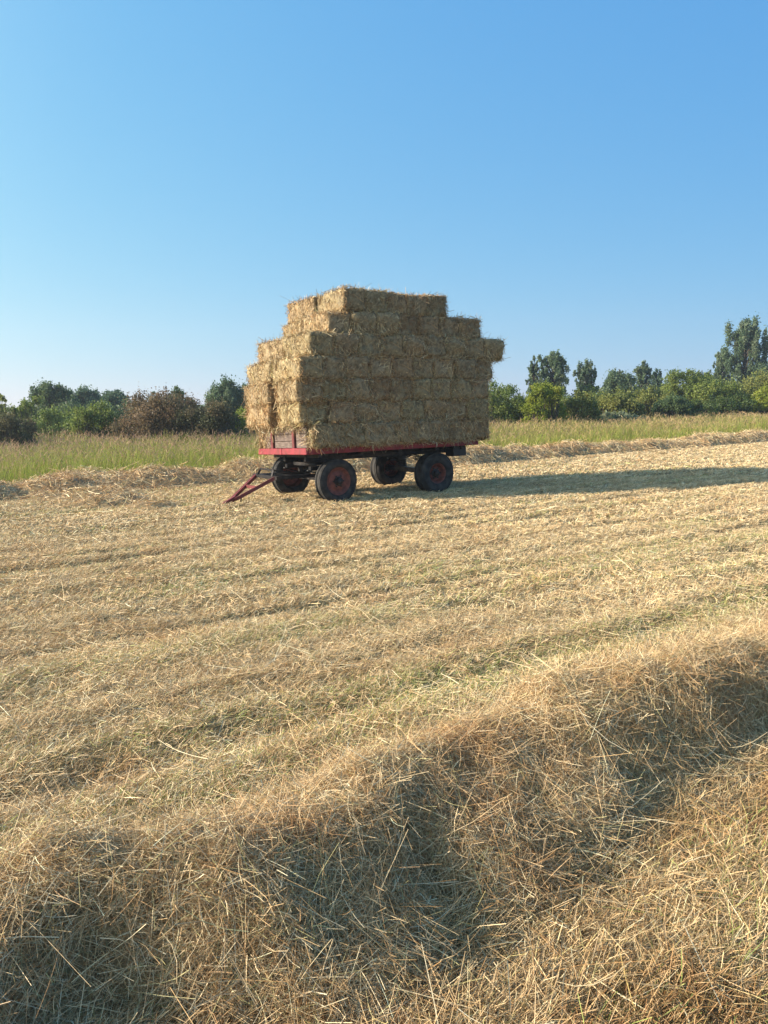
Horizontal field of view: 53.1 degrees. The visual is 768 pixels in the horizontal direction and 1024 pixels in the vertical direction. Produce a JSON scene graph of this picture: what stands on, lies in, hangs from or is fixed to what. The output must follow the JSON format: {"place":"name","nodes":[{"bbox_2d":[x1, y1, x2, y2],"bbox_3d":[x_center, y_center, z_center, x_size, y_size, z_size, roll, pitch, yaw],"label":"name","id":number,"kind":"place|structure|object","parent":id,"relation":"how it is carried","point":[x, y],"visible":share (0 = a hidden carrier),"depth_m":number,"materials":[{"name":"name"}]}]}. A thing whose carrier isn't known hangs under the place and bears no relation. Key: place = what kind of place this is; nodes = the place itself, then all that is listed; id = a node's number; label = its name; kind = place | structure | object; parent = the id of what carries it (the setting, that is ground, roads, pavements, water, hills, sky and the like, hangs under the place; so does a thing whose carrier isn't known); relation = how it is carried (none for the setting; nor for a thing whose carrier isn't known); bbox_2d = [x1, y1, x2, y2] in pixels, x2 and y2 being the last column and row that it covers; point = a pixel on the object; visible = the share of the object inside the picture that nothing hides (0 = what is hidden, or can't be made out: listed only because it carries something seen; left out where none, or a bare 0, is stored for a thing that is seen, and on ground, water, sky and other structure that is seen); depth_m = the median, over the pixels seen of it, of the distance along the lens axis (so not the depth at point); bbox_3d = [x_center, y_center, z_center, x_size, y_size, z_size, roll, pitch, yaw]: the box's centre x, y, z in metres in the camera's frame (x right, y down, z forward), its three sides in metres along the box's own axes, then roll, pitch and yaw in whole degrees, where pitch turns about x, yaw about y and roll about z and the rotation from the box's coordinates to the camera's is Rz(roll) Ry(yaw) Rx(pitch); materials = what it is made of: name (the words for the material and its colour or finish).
{"place":"outdoors","nodes":[
{"label":"outdoors","id":0,"kind":"place"},
{"bbox_2d":[0,399,767,1023],"bbox_3d":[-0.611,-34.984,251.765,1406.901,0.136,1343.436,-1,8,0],"label":"ground","id":1,"kind":"structure","parent":0,"point":[98,761],"depth_m":5.65,"materials":[{"name":"plant"}]},
{"bbox_2d":[0,393,18,435],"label":"bush","id":2,"kind":"object","parent":1,"relation":"on","point":[2,405],"visible":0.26,"depth_m":30.67,"materials":[{"name":"green plant"}]},
{"bbox_2d":[1,403,39,418],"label":"bush","id":3,"kind":"object","parent":1,"relation":"on","point":[9,407],"visible":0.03,"depth_m":43.52,"materials":[{"name":"green plant"}]},
{"bbox_2d":[0,409,41,450],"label":"bush","id":4,"kind":"object","parent":1,"relation":"on","point":[9,423],"visible":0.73,"depth_m":25.96,"materials":[{"name":"green plant"}]},
{"bbox_2d":[16,395,47,434],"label":"bush","id":5,"kind":"object","parent":1,"relation":"on","point":[25,408],"visible":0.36,"depth_m":35.48,"materials":[{"name":"green plant"}]},
{"bbox_2d":[27,377,74,420],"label":"hedge tree","id":6,"kind":"object","parent":1,"relation":"on","point":[50,394],"visible":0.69,"depth_m":44.77,"materials":[{"name":"green plant"}]},
{"bbox_2d":[32,404,74,443],"bbox_3d":[-13.529,-3.595,31.928,3.122,1.922,2.853,-1,8,0],"label":"bush","id":7,"kind":"object","parent":1,"relation":"on","point":[49,422],"visible":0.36,"depth_m":31.47,"materials":[{"name":"green plant"}]},
{"bbox_2d":[69,384,105,407],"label":"hedge tree","id":8,"kind":"object","parent":1,"relation":"on","point":[83,395],"visible":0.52,"depth_m":46.96,"materials":[{"name":"green plant"}]},
{"bbox_2d":[46,394,132,431],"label":"bush","id":9,"kind":"object","parent":1,"relation":"on","point":[77,404],"visible":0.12,"depth_m":42.76,"materials":[{"name":"green plant"}]},
{"bbox_2d":[3,459,181,509],"bbox_3d":[-5.722,-0.418,14.310,7.400,0.932,7.100,-1,8,0],"label":"hay windrow","id":10,"kind":"object","parent":1,"relation":"on","point":[107,497],"visible":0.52,"depth_m":13.54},
{"bbox_2d":[63,397,121,444],"bbox_3d":[-11.218,-3.446,29.767,2.493,2.170,2.133,-1,8,0],"label":"bush","id":11,"kind":"object","parent":1,"relation":"on","point":[89,418],"visible":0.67,"depth_m":29.35,"materials":[{"name":"green plant"}]},
{"bbox_2d":[100,388,129,413],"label":"hedge tree","id":12,"kind":"object","parent":1,"relation":"on","point":[112,396],"visible":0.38,"depth_m":48.89,"materials":[{"name":"green plant"}]},
{"bbox_2d":[103,386,205,445],"bbox_3d":[-8.305,-3.574,28.640,4.164,2.649,4.022,-1,8,0],"label":"bush","id":13,"kind":"object","parent":1,"relation":"on","point":[154,414],"visible":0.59,"depth_m":27.86,"materials":[{"name":"brown plant"}]},
{"bbox_2d":[169,385,193,421],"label":"bush","id":14,"kind":"object","parent":1,"relation":"on","point":[177,390],"visible":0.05,"depth_m":30.54,"materials":[{"name":"green plant"}]},
{"bbox_2d":[167,395,246,444],"bbox_3d":[-6.427,-3.263,28.265,3.102,2.074,2.809,-1,8,0],"label":"bush","id":15,"kind":"object","parent":1,"relation":"on","point":[219,417],"visible":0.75,"depth_m":27.59,"materials":[{"name":"green plant"}]},
{"bbox_2d":[202,374,246,418],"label":"tree","id":16,"kind":"object","parent":1,"relation":"on","point":[230,392],"visible":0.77,"depth_m":40.99,"materials":[{"name":"green plant"}]},
{"bbox_2d":[228,406,258,440],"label":"bush","id":17,"kind":"object","parent":1,"relation":"on","point":[240,412],"visible":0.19,"depth_m":30.10,"materials":[{"name":"green plant"}]},
{"bbox_2d":[16,407,559,441],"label":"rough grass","id":18,"kind":"structure","parent":1,"relation":"on","point":[128,428],"depth_m":34.94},
{"bbox_2d":[219,424,477,505],"bbox_3d":[-0.773,-1.009,13.954,4.865,1.446,1.902,-6,10,-33],"label":"hay wagon","id":19,"kind":"object","parent":1,"relation":"on","point":[295,464],"visible":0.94,"depth_m":13.71,"materials":[{"name":"red paint"}]},
{"bbox_2d":[255,429,289,448],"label":"hay bale","id":20,"kind":"object","parent":19,"relation":"on","point":[265,441],"visible":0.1,"depth_m":13.94},
{"bbox_2d":[241,403,279,431],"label":"hay bale","id":21,"kind":"object","parent":20,"relation":"on","point":[266,414],"visible":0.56,"depth_m":13.38},
{"bbox_2d":[238,377,278,416],"bbox_3d":[-2.053,-2.086,13.582,0.819,0.695,1.286,-8,6,-32],"label":"hay bale","id":22,"kind":"object","parent":21,"relation":"on","point":[261,393],"visible":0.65,"depth_m":13.33},
{"bbox_2d":[243,355,273,386],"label":"hay bale","id":23,"kind":"object","parent":22,"relation":"on","point":[262,371],"visible":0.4,"depth_m":13.49},
{"bbox_2d":[254,333,294,363],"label":"hay bale","id":24,"kind":"object","parent":23,"relation":"on","point":[266,349],"visible":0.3,"depth_m":13.47},
{"bbox_2d":[298,417,370,454],"bbox_3d":[-0.805,-1.311,12.870,1.252,0.695,0.847,-7,6,-32],"label":"hay bale","id":25,"kind":"object","parent":19,"relation":"on","point":[347,433],"visible":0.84,"depth_m":12.64},
{"bbox_2d":[273,399,330,430],"bbox_3d":[-1.375,-1.643,12.916,0.867,0.665,1.180,-5,4,-30],"label":"hay bale","id":26,"kind":"object","parent":25,"relation":"on","point":[302,414],"visible":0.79,"depth_m":12.54},
{"bbox_2d":[270,371,324,409],"bbox_3d":[-1.422,-2.012,12.777,0.795,0.665,1.180,-6,8,-29],"label":"hay bale","id":27,"kind":"object","parent":26,"relation":"on","point":[298,391],"visible":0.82,"depth_m":12.40},
{"bbox_2d":[269,350,326,387],"bbox_3d":[-1.417,-2.339,12.699,0.785,0.670,1.176,-5,6,-34],"label":"hay bale","id":28,"kind":"object","parent":27,"relation":"on","point":[307,366],"visible":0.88,"depth_m":12.35},
{"bbox_2d":[324,398,358,426],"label":"hay bale","id":29,"kind":"object","parent":25,"relation":"on","point":[337,412],"visible":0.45,"depth_m":12.66},
{"bbox_2d":[321,374,349,405],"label":"hay bale","id":30,"kind":"object","parent":29,"relation":"on","point":[333,389],"visible":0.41,"depth_m":12.61},
{"bbox_2d":[322,354,347,383],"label":"hay bale","id":31,"kind":"object","parent":30,"relation":"on","point":[333,366],"visible":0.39,"depth_m":12.56},
{"bbox_2d":[277,328,339,358],"bbox_3d":[-1.272,-2.786,12.823,0.699,0.668,1.218,-6,7,-33],"label":"hay bale","id":32,"kind":"object","parent":31,"relation":"on","point":[319,342],"visible":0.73,"depth_m":12.46},
{"bbox_2d":[248,418,480,452],"bbox_3d":[-0.279,-1.338,13.274,4.312,0.723,1.997,-1,8,-3],"label":"loose hay","id":33,"kind":"object","parent":19,"relation":"on","point":[310,438],"visible":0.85,"depth_m":13.13},
{"bbox_2d":[361,417,412,448],"bbox_3d":[-0.039,-1.379,13.359,1.149,0.665,0.832,-6,8,-34],"label":"hay bale","id":34,"kind":"object","parent":19,"relation":"on","point":[396,432],"visible":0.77,"depth_m":13.16},
{"bbox_2d":[352,399,382,422],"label":"hay bale","id":35,"kind":"object","parent":34,"relation":"on","point":[366,410],"visible":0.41,"depth_m":12.96},
{"bbox_2d":[340,370,375,402],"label":"hay bale","id":36,"kind":"object","parent":35,"relation":"on","point":[357,388],"visible":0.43,"depth_m":12.80},
{"bbox_2d":[338,352,377,383],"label":"hay bale","id":37,"kind":"object","parent":36,"relation":"on","point":[357,366],"visible":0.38,"depth_m":12.79},
{"bbox_2d":[333,328,364,358],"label":"hay bale","id":38,"kind":"object","parent":37,"relation":"on","point":[347,343],"visible":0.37,"depth_m":12.68},
{"bbox_2d":[298,306,351,333],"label":"hay bale","id":39,"kind":"object","parent":38,"relation":"on","point":[329,321],"visible":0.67,"depth_m":12.77},
{"bbox_2d":[377,398,405,421],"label":"hay bale","id":40,"kind":"object","parent":34,"relation":"on","point":[389,410],"visible":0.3,"depth_m":13.24},
{"bbox_2d":[368,375,398,403],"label":"hay bale","id":41,"kind":"object","parent":40,"relation":"on","point":[382,389],"visible":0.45,"depth_m":13.08},
{"bbox_2d":[405,417,454,446],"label":"hay bale","id":42,"kind":"object","parent":19,"relation":"on","point":[423,431],"visible":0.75,"depth_m":13.63},
{"bbox_2d":[400,396,429,421],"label":"hay bale","id":43,"kind":"object","parent":42,"relation":"on","point":[413,409],"visible":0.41,"depth_m":13.47},
{"bbox_2d":[389,375,418,404],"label":"hay bale","id":44,"kind":"object","parent":43,"relation":"on","point":[402,388],"visible":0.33,"depth_m":13.32},
{"bbox_2d":[368,353,394,378],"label":"hay bale","id":45,"kind":"object","parent":44,"relation":"on","point":[383,367],"visible":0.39,"depth_m":13.09},
{"bbox_2d":[356,328,384,360],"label":"hay bale","id":46,"kind":"object","parent":45,"relation":"on","point":[370,343],"visible":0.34,"depth_m":12.92},
{"bbox_2d":[349,307,381,336],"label":"hay bale","id":47,"kind":"object","parent":46,"relation":"on","point":[364,322],"visible":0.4,"depth_m":12.88},
{"bbox_2d":[315,283,369,314],"bbox_3d":[-0.742,-3.562,13.191,0.748,0.670,1.176,-2,3,-33],"label":"hay bale","id":48,"kind":"object","parent":47,"relation":"on","point":[345,298],"visible":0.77,"depth_m":12.82},
{"bbox_2d":[391,354,416,381],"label":"hay bale","id":49,"kind":"object","parent":44,"relation":"on","point":[402,367],"visible":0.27,"depth_m":13.33},
{"bbox_2d":[380,332,406,361],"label":"hay bale","id":50,"kind":"object","parent":49,"relation":"on","point":[391,344],"visible":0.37,"depth_m":13.18},
{"bbox_2d":[374,309,406,337],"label":"hay bale","id":51,"kind":"object","parent":50,"relation":"on","point":[389,323],"visible":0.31,"depth_m":13.14},
{"bbox_2d":[362,284,390,315],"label":"hay bale","id":52,"kind":"object","parent":51,"relation":"on","point":[376,301],"visible":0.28,"depth_m":13.02},
{"bbox_2d":[395,310,422,336],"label":"hay bale","id":53,"kind":"object","parent":50,"relation":"on","point":[409,325],"visible":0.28,"depth_m":13.41},
{"bbox_2d":[385,288,408,315],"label":"hay bale","id":54,"kind":"object","parent":53,"relation":"on","point":[398,302],"visible":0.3,"depth_m":13.29},
{"bbox_2d":[410,376,434,401],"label":"hay bale","id":55,"kind":"object","parent":43,"relation":"on","point":[421,388],"visible":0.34,"depth_m":13.55},
{"bbox_2d":[423,396,454,420],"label":"hay bale","id":56,"kind":"object","parent":42,"relation":"on","point":[436,410],"visible":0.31,"depth_m":13.75},
{"bbox_2d":[429,376,454,403],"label":"hay bale","id":57,"kind":"object","parent":56,"relation":"on","point":[442,387],"visible":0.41,"depth_m":13.79},
{"bbox_2d":[412,355,437,379],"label":"hay bale","id":58,"kind":"object","parent":57,"relation":"on","point":[424,368],"visible":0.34,"depth_m":13.59},
{"bbox_2d":[402,332,429,359],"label":"hay bale","id":59,"kind":"object","parent":58,"relation":"on","point":[415,345],"visible":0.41,"depth_m":13.41},
{"bbox_2d":[448,416,491,443],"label":"hay bale","id":60,"kind":"object","parent":19,"relation":"on","point":[480,431],"visible":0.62,"depth_m":14.20},
{"bbox_2d":[443,397,467,422],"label":"hay bale","id":61,"kind":"object","parent":60,"relation":"on","point":[456,409],"visible":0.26,"depth_m":14.01},
{"bbox_2d":[448,372,477,401],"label":"hay bale","id":62,"kind":"object","parent":61,"relation":"on","point":[463,390],"visible":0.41,"depth_m":14.00},
{"bbox_2d":[432,354,456,380],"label":"hay bale","id":63,"kind":"object","parent":62,"relation":"on","point":[444,367],"visible":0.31,"depth_m":13.82},
{"bbox_2d":[421,332,452,360],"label":"hay bale","id":64,"kind":"object","parent":63,"relation":"on","point":[435,345],"visible":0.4,"depth_m":13.67},
{"bbox_2d":[416,311,442,338],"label":"hay bale","id":65,"kind":"object","parent":64,"relation":"on","point":[428,324],"visible":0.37,"depth_m":13.62},
{"bbox_2d":[404,287,430,316],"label":"hay bale","id":66,"kind":"object","parent":65,"relation":"on","point":[418,302],"visible":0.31,"depth_m":13.53},
{"bbox_2d":[418,291,453,317],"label":"hay bale","id":67,"kind":"object","parent":65,"relation":"on","point":[436,303],"visible":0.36,"depth_m":13.74},
{"bbox_2d":[438,313,461,337],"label":"hay bale","id":68,"kind":"object","parent":64,"relation":"on","point":[450,325],"visible":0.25,"depth_m":13.88},
{"bbox_2d":[450,355,478,381],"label":"hay bale","id":69,"kind":"object","parent":62,"relation":"on","point":[465,367],"visible":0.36,"depth_m":14.02},
{"bbox_2d":[443,333,470,359],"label":"hay bale","id":70,"kind":"object","parent":69,"relation":"on","point":[457,348],"visible":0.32,"depth_m":13.89},
{"bbox_2d":[464,395,491,422],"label":"hay bale","id":71,"kind":"object","parent":60,"relation":"on","point":[475,407],"visible":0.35,"depth_m":14.24},
{"bbox_2d":[466,374,491,401],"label":"hay bale","id":72,"kind":"object","parent":71,"relation":"on","point":[480,386],"visible":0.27,"depth_m":14.25},
{"bbox_2d":[473,357,495,384],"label":"hay bale","id":73,"kind":"object","parent":72,"relation":"on","point":[484,368],"visible":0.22,"depth_m":14.36},
{"bbox_2d":[463,331,488,362],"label":"hay bale","id":74,"kind":"object","parent":73,"relation":"on","point":[474,348],"visible":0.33,"depth_m":14.15},
{"bbox_2d":[451,311,483,339],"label":"hay bale","id":75,"kind":"object","parent":74,"relation":"on","point":[470,327],"visible":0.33,"depth_m":14.12},
{"bbox_2d":[482,334,509,364],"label":"hay bale","id":76,"kind":"object","parent":73,"relation":"on","point":[494,348],"visible":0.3,"depth_m":14.41},
{"bbox_2d":[0,441,767,1023],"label":"cut hay","id":77,"kind":"object","parent":1,"relation":"on","point":[736,883],"visible":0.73,"depth_m":5.14},
{"bbox_2d":[0,590,767,1023],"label":"hay windrow","id":78,"kind":"object","parent":1,"relation":"on","point":[314,882],"visible":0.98,"depth_m":2.49,"materials":[{"name":"plant"}]},
{"bbox_2d":[0,426,767,501],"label":"hay windrow","id":79,"kind":"object","parent":1,"relation":"on","point":[237,470],"visible":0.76,"depth_m":17.36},
{"bbox_2d":[488,378,526,423],"bbox_3d":[5.830,-5.195,37.618,3.478,2.776,3.256,-1,8,0],"label":"bush","id":80,"kind":"object","parent":1,"relation":"on","point":[500,409],"visible":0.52,"depth_m":36.78,"materials":[{"name":"green plant"}]},
{"bbox_2d":[525,355,540,396],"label":"poplar","id":81,"kind":"object","parent":1,"relation":"on","point":[533,369],"visible":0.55,"depth_m":56.99,"materials":[{"name":"green plant"}]},
{"bbox_2d":[518,379,568,429],"bbox_3d":[7.378,-4.873,35.788,2.447,2.608,2.120,-5,9,-27],"label":"bush","id":82,"kind":"object","parent":1,"relation":"on","point":[542,395],"visible":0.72,"depth_m":35.26,"materials":[{"name":"green plant"}]},
{"bbox_2d":[526,394,577,412],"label":"bush","id":83,"kind":"object","parent":1,"relation":"on","point":[566,397],"visible":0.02,"depth_m":49.32,"materials":[{"name":"green plant"}]},
{"bbox_2d":[537,349,570,395],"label":"poplar","id":84,"kind":"object","parent":1,"relation":"on","point":[554,362],"visible":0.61,"depth_m":56.73,"materials":[{"name":"green plant"}]},
{"bbox_2d":[558,388,603,423],"bbox_3d":[9.305,-4.819,36.719,2.410,2.164,2.255,-1,8,0],"label":"bush","id":85,"kind":"object","parent":1,"relation":"on","point":[577,401],"visible":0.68,"depth_m":36.08,"materials":[{"name":"green plant"}]},
{"bbox_2d":[572,358,598,393],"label":"poplar","id":86,"kind":"object","parent":1,"relation":"on","point":[585,372],"visible":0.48,"depth_m":58.84,"materials":[{"name":"green plant"}]},
{"bbox_2d":[580,392,608,413],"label":"bush","id":87,"kind":"object","parent":1,"relation":"on","point":[595,399],"visible":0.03,"depth_m":41.38,"materials":[{"name":"green plant"}]},
{"bbox_2d":[571,383,649,405],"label":"bush","id":88,"kind":"object","parent":1,"relation":"on","point":[593,391],"visible":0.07,"depth_m":57.07,"materials":[{"name":"green plant"}]},
{"bbox_2d":[601,367,636,396],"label":"tree","id":89,"kind":"object","parent":1,"relation":"on","point":[614,379],"visible":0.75,"depth_m":54.70,"materials":[{"name":"green plant"}]},
{"bbox_2d":[593,386,646,417],"bbox_3d":[12.309,-5.529,40.730,3.064,2.315,3.173,-4,9,-22],"label":"bush","id":90,"kind":"object","parent":1,"relation":"on","point":[617,401],"visible":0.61,"depth_m":39.85,"materials":[{"name":"green plant"}]},
{"bbox_2d":[601,410,648,423],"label":"bush","id":91,"kind":"object","parent":1,"relation":"on","point":[626,417],"visible":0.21,"depth_m":37.87,"materials":[{"name":"green plant"}]},
{"bbox_2d":[633,360,656,391],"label":"poplar","id":92,"kind":"object","parent":1,"relation":"on","point":[643,370],"visible":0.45,"depth_m":58.91,"materials":[{"name":"green plant"}]},
{"bbox_2d":[632,384,677,418],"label":"bush","id":93,"kind":"object","parent":1,"relation":"on","point":[651,396],"visible":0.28,"depth_m":42.13,"materials":[{"name":"green plant"}]},
{"bbox_2d":[649,368,663,390],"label":"poplar","id":94,"kind":"object","parent":1,"relation":"on","point":[656,379],"visible":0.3,"depth_m":62.92,"materials":[{"name":"green plant"}]},
{"bbox_2d":[650,392,692,423],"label":"bush","id":95,"kind":"object","parent":1,"relation":"on","point":[676,405],"visible":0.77,"depth_m":40.14,"materials":[{"name":"green plant"}]},
{"bbox_2d":[658,368,709,409],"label":"bush","id":96,"kind":"object","parent":1,"relation":"on","point":[670,382],"visible":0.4,"depth_m":45.79,"materials":[{"name":"green plant"}]},
{"bbox_2d":[694,369,715,397],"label":"tree","id":97,"kind":"object","parent":1,"relation":"on","point":[711,376],"visible":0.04,"depth_m":54.85,"materials":[{"name":"green plant"}]},
{"bbox_2d":[679,372,743,410],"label":"bush","id":98,"kind":"object","parent":1,"relation":"on","point":[714,387],"visible":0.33,"depth_m":44.59,"materials":[{"name":"green plant"}]},
{"bbox_2d":[709,346,733,384],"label":"poplar","id":99,"kind":"object","parent":1,"relation":"on","point":[719,367],"visible":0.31,"depth_m":65.69,"materials":[{"name":"green plant"}]},
{"bbox_2d":[688,390,757,419],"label":"bush","id":100,"kind":"object","parent":1,"relation":"on","point":[729,404],"visible":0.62,"depth_m":41.82,"materials":[{"name":"green plant"}]},
{"bbox_2d":[720,311,767,393],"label":"poplar","id":101,"kind":"object","parent":1,"relation":"on","point":[744,338],"visible":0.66,"depth_m":64.27,"materials":[{"name":"green plant"}]},
{"bbox_2d":[730,367,767,411],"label":"bush","id":102,"kind":"object","parent":1,"relation":"on","point":[752,385],"visible":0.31,"depth_m":45.68,"materials":[{"name":"green plant"}]},
{"bbox_2d":[750,383,767,414],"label":"bush","id":103,"kind":"object","parent":1,"relation":"on","point":[761,397],"visible":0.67,"depth_m":42.50,"materials":[{"name":"green plant"}]},
{"bbox_2d":[751,357,767,378],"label":"tree","id":104,"kind":"object","parent":1,"relation":"on","point":[760,365],"visible":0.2,"depth_m":63.36,"materials":[{"name":"green plant"}]},
{"bbox_2d":[0,410,767,482],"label":"meadow grass","id":105,"kind":"structure","parent":0,"point":[61,453],"depth_m":24.95,"materials":[{"name":"plant"}]},
{"bbox_2d":[0,0,767,407],"label":"sky","id":106,"kind":"structure","parent":0,"point":[583,179],"materials":[{"name":"blue"}]},
{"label":"hay bale","id":107,"kind":"object","parent":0,"visible":0},
{"bbox_2d":[280,316,306,336],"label":"hay bale","id":108,"kind":"object","parent":107,"relation":"on","point":[292,326],"visible":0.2,"depth_m":13.79},
{"bbox_2d":[281,293,318,322],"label":"hay bale","id":109,"kind":"object","parent":108,"relation":"on","point":[299,307],"visible":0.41,"depth_m":13.71}
]}

